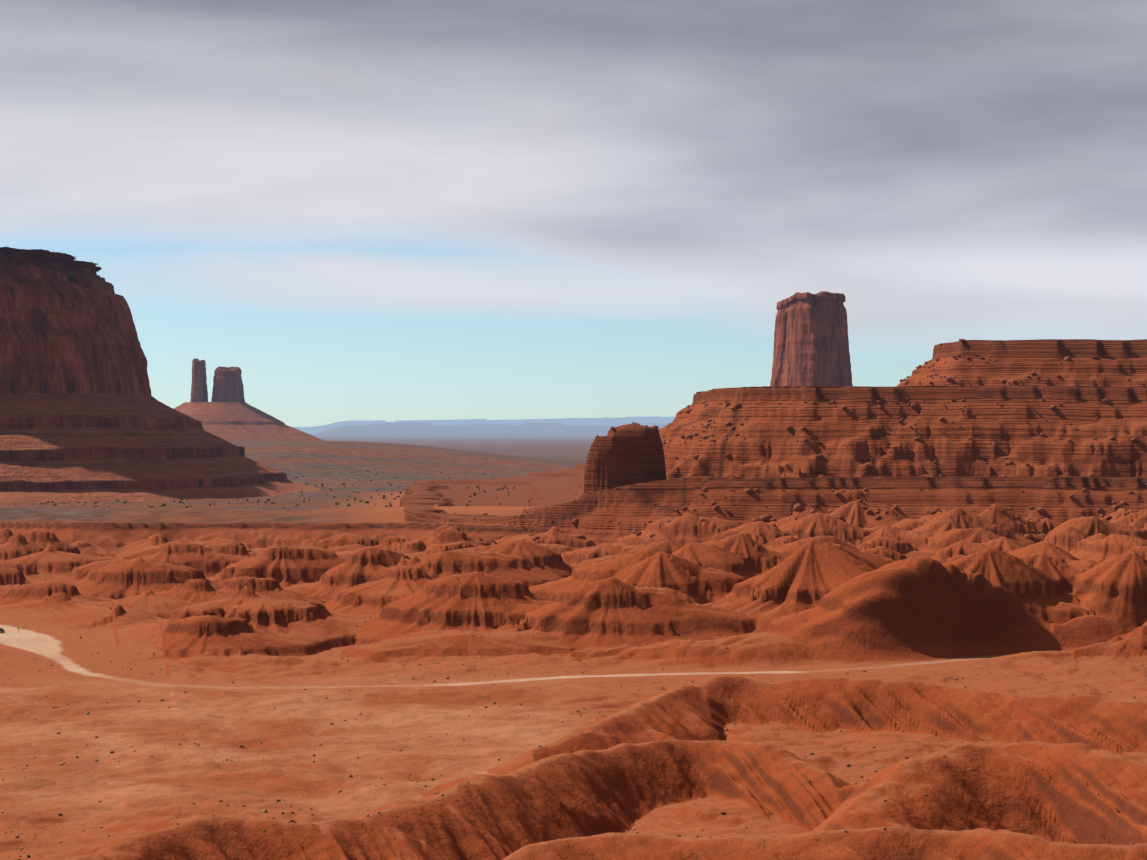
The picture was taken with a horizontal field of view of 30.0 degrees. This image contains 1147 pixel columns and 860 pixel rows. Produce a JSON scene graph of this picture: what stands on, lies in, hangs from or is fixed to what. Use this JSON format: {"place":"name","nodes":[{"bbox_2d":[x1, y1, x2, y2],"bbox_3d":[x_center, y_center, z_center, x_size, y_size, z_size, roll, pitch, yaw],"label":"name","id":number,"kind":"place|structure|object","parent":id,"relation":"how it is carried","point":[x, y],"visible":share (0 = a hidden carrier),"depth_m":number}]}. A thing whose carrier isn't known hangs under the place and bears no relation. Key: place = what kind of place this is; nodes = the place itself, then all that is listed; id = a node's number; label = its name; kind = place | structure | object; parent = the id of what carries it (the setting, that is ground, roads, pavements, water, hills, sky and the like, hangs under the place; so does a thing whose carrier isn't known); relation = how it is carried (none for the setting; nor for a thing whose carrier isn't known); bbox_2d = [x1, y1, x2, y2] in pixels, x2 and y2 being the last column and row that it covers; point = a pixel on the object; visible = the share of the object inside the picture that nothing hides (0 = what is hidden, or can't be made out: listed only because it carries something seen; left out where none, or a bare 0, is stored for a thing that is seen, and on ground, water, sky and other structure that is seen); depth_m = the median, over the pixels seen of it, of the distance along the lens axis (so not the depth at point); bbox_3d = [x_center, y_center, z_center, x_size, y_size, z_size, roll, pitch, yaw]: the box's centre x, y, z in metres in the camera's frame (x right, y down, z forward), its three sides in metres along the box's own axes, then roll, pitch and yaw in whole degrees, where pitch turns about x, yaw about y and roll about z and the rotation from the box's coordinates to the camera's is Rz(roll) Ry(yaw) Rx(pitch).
{"place":"outdoors","nodes":[
{"label":"outdoors","id":0,"kind":"place"},
{"bbox_2d":[0,339,1146,859],"bbox_3d":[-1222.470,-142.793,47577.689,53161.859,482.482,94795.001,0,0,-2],"label":"desert terrain","id":1,"kind":"structure","parent":0,"point":[968,603],"depth_m":872.60},
{"bbox_2d":[0,247,319,502],"bbox_3d":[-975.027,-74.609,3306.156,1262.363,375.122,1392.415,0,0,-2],"label":"butte","id":2,"kind":"object","parent":1,"relation":"on","point":[86,415],"visible":1,"depth_m":3017.89},
{"bbox_2d":[173,402,324,440],"bbox_3d":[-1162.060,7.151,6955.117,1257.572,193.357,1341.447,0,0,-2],"label":"talus slope","id":3,"kind":"structure","parent":1,"relation":"on","point":[234,420],"depth_m":6759.52},
{"bbox_2d":[190,358,207,401],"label":"spire","id":4,"kind":"structure","parent":3,"relation":"on","point":[199,391],"depth_m":6917.88},
{"bbox_2d":[211,366,244,401],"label":"butte","id":5,"kind":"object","parent":3,"relation":"on","point":[228,386],"depth_m":6921.21},
{"bbox_2d":[14,469,514,507],"bbox_3d":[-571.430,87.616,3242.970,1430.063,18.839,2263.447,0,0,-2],"label":"scrub bushes","id":6,"kind":"object","parent":1,"relation":"on","point":[390,504],"visible":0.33,"depth_m":2776.52},
{"bbox_2d":[0,546,1142,859],"bbox_3d":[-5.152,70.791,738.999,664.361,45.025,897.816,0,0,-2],"label":"scrub bushes","id":7,"kind":"object","parent":1,"relation":"on","point":[446,734],"visible":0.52,"depth_m":612.82},
{"bbox_2d":[433,339,1146,541],"bbox_3d":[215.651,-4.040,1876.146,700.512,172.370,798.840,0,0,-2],"label":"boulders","id":8,"kind":"object","parent":1,"relation":"on","point":[799,507],"visible":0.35,"depth_m":1787.37},
{"bbox_2d":[770,291,852,385],"bbox_3d":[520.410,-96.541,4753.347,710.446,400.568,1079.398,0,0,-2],"label":"butte","id":9,"kind":"object","parent":1,"relation":"on","point":[811,343],"visible":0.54,"depth_m":4531.13},
{"bbox_2d":[0,0,1146,426],"label":"sky","id":10,"kind":"structure","parent":0,"point":[363,210]}
]}

